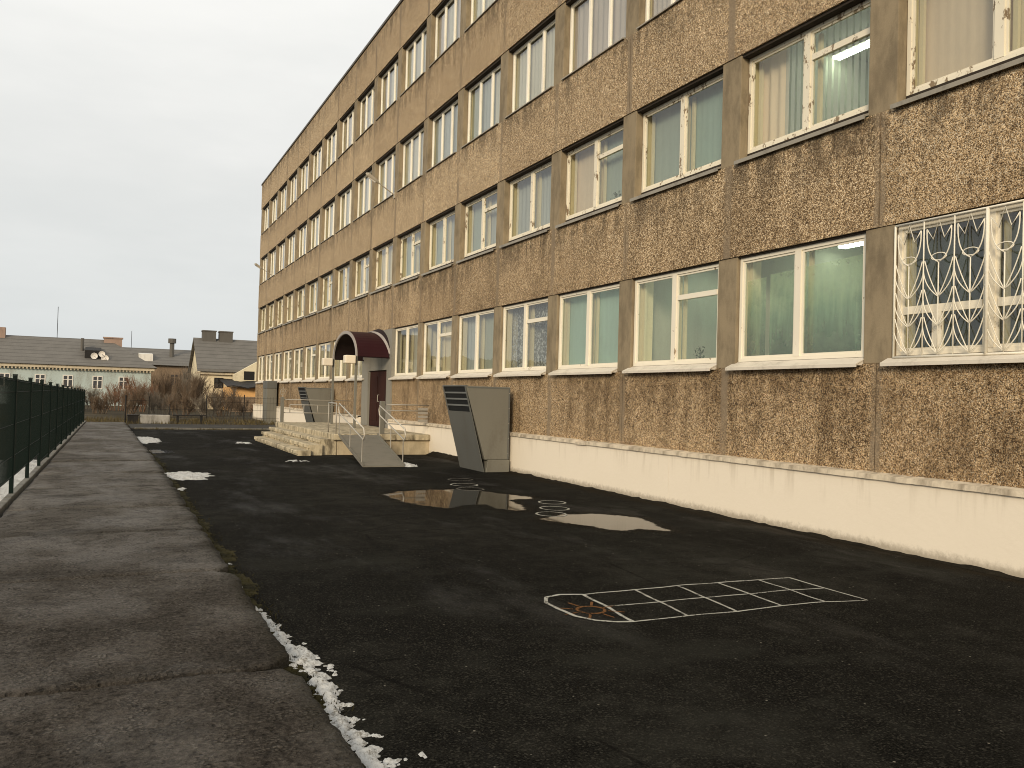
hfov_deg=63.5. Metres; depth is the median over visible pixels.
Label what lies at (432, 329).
window
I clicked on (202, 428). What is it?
kerb
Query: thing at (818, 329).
window
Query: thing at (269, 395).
vent shaft
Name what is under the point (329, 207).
window
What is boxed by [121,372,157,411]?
bare shrub
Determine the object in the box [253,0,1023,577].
school building
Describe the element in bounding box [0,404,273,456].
ground
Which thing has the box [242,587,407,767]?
snow strip
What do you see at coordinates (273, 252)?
window
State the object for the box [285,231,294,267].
window
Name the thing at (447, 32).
window
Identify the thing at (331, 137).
window
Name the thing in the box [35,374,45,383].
window
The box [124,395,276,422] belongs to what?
wire fence
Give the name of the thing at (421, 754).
snow patch
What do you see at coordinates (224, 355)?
yellow house
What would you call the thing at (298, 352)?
window
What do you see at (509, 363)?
window
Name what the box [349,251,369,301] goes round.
window
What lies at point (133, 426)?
road
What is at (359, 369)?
window
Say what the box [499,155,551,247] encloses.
window
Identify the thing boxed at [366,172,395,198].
wall lamp
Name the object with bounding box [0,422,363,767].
path
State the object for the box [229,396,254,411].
brick wall
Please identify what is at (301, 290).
window
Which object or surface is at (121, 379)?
window
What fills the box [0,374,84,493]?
fence
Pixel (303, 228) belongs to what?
window
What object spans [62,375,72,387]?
window
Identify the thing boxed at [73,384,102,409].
bare shrub
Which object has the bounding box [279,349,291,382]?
window
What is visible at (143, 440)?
snow patch
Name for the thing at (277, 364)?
window
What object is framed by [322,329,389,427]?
entrance canopy
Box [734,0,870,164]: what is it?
window
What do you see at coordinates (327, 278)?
window
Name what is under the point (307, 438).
entrance porch
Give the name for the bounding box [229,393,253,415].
bare shrub
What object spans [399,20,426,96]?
window
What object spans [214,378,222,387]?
window
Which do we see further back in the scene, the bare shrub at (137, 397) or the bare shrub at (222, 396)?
the bare shrub at (222, 396)
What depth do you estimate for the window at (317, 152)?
42.59 m
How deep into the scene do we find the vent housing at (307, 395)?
36.63 m
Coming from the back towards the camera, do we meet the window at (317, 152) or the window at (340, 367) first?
the window at (317, 152)
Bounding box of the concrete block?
[140,414,169,423]
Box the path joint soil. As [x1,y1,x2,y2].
[49,571,278,694]
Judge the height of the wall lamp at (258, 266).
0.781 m
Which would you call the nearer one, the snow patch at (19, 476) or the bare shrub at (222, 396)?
the snow patch at (19, 476)
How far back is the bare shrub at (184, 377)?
73.81 m
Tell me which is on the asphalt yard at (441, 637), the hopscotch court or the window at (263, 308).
the hopscotch court
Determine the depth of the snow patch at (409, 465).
21.09 m
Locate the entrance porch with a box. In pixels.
[254,387,429,455]
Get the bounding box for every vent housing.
[298,387,330,422]
[442,385,509,471]
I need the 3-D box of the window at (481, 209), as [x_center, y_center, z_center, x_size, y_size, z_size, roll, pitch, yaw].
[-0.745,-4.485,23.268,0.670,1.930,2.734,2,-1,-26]
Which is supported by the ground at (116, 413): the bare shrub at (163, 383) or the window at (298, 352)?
the bare shrub at (163, 383)
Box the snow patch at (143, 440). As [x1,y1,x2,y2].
[137,437,161,443]
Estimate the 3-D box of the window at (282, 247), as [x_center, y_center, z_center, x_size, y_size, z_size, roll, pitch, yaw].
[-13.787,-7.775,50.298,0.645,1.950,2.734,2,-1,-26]
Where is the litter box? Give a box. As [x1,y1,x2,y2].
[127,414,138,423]
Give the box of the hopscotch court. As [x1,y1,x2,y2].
[544,577,867,621]
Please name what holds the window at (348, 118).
in the school building at (759, 260)
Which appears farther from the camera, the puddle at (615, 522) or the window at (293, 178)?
the window at (293, 178)
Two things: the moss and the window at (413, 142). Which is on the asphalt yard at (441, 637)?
the moss
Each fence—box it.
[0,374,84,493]
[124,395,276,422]
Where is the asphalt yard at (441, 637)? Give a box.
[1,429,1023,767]
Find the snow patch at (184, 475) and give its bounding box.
[164,471,212,479]
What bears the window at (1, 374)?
in the blue house at (88, 364)
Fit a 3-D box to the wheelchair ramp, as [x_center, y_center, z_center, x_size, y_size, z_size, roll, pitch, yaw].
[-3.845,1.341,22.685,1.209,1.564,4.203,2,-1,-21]
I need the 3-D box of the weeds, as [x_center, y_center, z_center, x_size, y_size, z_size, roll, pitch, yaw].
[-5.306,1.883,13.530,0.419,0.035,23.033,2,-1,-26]
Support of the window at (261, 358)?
in the school building at (759, 260)
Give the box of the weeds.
[151,453,360,740]
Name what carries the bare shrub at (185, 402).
on the ground at (116, 413)
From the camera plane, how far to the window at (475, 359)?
23.26 m
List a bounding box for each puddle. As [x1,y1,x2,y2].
[149,450,163,452]
[383,489,531,510]
[541,514,670,530]
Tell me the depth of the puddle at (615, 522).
12.38 m
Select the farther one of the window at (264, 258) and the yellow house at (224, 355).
the yellow house at (224, 355)
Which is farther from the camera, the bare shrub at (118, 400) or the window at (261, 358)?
the bare shrub at (118, 400)
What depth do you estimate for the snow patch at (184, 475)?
17.17 m
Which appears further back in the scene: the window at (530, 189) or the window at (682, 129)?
the window at (530, 189)
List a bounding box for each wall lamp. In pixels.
[255,263,272,275]
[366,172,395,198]
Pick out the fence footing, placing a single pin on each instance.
(7, 500)
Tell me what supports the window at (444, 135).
in the school building at (759, 260)
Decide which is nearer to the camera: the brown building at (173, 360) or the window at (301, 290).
the window at (301, 290)
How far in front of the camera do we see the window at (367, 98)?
34.47 m
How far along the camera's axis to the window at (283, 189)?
50.83 m
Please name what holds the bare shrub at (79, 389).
on the ground at (116, 413)
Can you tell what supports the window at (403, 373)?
in the school building at (759, 260)
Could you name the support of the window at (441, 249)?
in the school building at (759, 260)
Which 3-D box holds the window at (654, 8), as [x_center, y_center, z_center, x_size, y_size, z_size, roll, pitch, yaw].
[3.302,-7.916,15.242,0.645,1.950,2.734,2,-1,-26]
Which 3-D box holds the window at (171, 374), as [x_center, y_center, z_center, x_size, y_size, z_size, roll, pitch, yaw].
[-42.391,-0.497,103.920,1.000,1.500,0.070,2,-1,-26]
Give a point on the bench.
(177, 418)
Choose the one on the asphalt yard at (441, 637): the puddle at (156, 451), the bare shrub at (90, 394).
the puddle at (156, 451)
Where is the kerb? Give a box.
[135,427,268,429]
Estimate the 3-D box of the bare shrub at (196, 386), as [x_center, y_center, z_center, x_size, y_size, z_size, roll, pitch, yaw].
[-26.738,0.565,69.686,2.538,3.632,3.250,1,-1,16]
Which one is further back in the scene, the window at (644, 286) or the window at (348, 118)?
the window at (348, 118)
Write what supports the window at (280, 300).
in the school building at (759, 260)
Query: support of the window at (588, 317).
in the school building at (759, 260)
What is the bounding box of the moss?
[147,449,365,767]
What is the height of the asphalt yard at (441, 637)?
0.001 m
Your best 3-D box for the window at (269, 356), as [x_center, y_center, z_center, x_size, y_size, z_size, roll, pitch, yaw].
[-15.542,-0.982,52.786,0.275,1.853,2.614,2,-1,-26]
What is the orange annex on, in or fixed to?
on the ground at (116, 413)
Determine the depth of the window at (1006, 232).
10.17 m
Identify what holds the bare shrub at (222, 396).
on the ground at (116, 413)
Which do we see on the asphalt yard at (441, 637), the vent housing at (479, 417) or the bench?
the vent housing at (479, 417)
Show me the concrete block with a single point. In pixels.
(144, 419)
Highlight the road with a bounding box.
[129,424,275,428]
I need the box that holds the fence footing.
[0,421,85,516]
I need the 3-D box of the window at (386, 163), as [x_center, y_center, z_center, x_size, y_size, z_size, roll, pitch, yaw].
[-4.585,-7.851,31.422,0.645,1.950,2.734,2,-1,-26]
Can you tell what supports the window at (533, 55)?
in the school building at (759, 260)
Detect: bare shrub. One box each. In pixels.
[54,382,87,403]
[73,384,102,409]
[86,393,116,413]
[98,380,128,410]
[119,385,147,414]
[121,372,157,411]
[144,387,179,414]
[147,366,176,408]
[164,389,198,416]
[167,368,190,408]
[171,362,210,410]
[175,372,213,411]
[189,392,223,416]
[202,385,239,416]
[207,386,238,412]
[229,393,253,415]
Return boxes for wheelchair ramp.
[338,403,405,466]
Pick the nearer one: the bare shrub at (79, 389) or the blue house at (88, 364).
the bare shrub at (79, 389)
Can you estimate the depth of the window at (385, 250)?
31.84 m
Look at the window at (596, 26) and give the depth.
18.23 m
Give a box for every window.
[0,373,9,384]
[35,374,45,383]
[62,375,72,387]
[92,376,102,388]
[118,377,128,389]
[170,374,178,385]
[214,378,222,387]
[255,355,263,382]
[257,305,265,333]
[259,253,267,284]
[261,202,268,234]
[262,354,271,382]
[265,301,273,331]
[267,247,275,279]
[269,192,277,226]
[273,296,282,328]
[274,352,280,382]
[276,239,284,273]
[277,182,286,218]
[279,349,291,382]
[282,291,292,325]
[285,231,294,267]
[287,170,296,208]
[289,347,302,381]
[292,285,304,321]
[295,220,306,260]
[297,156,308,198]
[301,345,315,381]
[304,278,317,317]
[307,210,319,252]
[309,141,321,186]
[313,342,329,381]
[317,270,332,312]
[320,197,334,243]
[322,124,336,173]
[328,340,346,380]
[332,261,349,307]
[335,183,351,233]
[337,103,354,158]
[345,361,363,380]
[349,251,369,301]
[352,166,371,221]
[355,80,374,140]
[369,239,392,294]
[373,146,395,207]
[375,52,398,120]
[388,323,417,379]
[393,224,420,285]
[397,122,423,191]
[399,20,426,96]
[416,316,451,378]
[421,206,454,275]
[425,93,457,171]
[428,0,460,67]
[450,308,493,377]
[456,184,497,263]
[461,57,500,148]
[464,0,496,31]
[493,297,547,376]
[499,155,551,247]
[504,11,555,118]
[548,282,619,374]
[555,118,623,227]
[561,0,626,80]
[622,261,718,372]
[630,66,722,201]
[636,0,681,29]
[725,231,865,370]
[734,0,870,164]
[880,198,1023,365]
[890,0,1023,108]
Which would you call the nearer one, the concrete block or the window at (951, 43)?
the window at (951, 43)
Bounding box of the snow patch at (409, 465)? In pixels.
[402,462,417,466]
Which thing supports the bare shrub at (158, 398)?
on the ground at (116, 413)
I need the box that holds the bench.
[173,415,206,423]
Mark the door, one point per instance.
(377, 379)
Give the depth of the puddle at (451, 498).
14.73 m
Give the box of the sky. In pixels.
[0,0,399,349]
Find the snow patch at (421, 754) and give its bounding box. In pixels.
[418,751,426,758]
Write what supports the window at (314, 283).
in the school building at (759, 260)
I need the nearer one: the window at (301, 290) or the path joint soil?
the path joint soil
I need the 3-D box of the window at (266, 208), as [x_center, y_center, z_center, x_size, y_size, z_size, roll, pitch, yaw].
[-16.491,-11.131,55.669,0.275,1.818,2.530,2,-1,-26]
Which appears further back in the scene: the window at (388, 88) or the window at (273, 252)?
the window at (273, 252)
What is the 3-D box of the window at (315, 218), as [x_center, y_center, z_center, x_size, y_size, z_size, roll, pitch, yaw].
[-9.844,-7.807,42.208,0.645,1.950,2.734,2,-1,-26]
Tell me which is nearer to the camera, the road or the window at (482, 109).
the window at (482, 109)
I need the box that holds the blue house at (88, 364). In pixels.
[0,307,156,405]
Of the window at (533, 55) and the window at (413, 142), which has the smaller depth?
the window at (533, 55)
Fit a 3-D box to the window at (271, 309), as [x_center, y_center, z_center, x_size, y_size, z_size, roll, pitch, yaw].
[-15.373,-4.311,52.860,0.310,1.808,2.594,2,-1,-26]
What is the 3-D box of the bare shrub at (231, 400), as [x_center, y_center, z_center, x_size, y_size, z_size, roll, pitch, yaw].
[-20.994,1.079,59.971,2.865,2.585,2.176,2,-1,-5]
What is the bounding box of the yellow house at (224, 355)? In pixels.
[188,330,256,408]
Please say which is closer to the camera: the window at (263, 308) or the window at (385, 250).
the window at (385, 250)
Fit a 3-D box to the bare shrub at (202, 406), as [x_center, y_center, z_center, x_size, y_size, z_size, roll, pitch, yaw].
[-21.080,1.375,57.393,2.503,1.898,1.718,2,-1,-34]
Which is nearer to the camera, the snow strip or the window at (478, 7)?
the snow strip
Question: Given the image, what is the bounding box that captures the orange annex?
[219,379,255,409]
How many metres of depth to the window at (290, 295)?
48.53 m
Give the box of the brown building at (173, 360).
[122,334,190,403]
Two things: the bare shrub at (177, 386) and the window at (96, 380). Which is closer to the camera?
the bare shrub at (177, 386)
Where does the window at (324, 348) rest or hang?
in the school building at (759, 260)
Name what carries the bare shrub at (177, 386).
on the ground at (116, 413)
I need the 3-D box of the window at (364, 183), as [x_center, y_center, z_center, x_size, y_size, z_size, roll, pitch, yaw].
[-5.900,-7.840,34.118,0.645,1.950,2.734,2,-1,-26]
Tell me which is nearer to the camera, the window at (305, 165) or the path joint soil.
the path joint soil
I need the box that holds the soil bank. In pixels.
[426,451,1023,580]
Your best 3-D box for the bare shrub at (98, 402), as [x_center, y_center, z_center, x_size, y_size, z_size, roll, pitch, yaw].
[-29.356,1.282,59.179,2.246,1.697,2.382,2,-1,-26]
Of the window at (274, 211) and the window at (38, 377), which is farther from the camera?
the window at (38, 377)
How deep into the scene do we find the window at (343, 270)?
37.34 m
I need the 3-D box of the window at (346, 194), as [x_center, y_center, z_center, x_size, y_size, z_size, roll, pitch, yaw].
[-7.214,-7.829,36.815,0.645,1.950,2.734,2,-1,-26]
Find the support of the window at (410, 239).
in the school building at (759, 260)
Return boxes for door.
[369,371,386,425]
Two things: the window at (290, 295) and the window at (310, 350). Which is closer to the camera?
the window at (310, 350)
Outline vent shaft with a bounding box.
[262,381,276,423]
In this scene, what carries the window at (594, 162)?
in the school building at (759, 260)
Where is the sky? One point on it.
(140, 140)

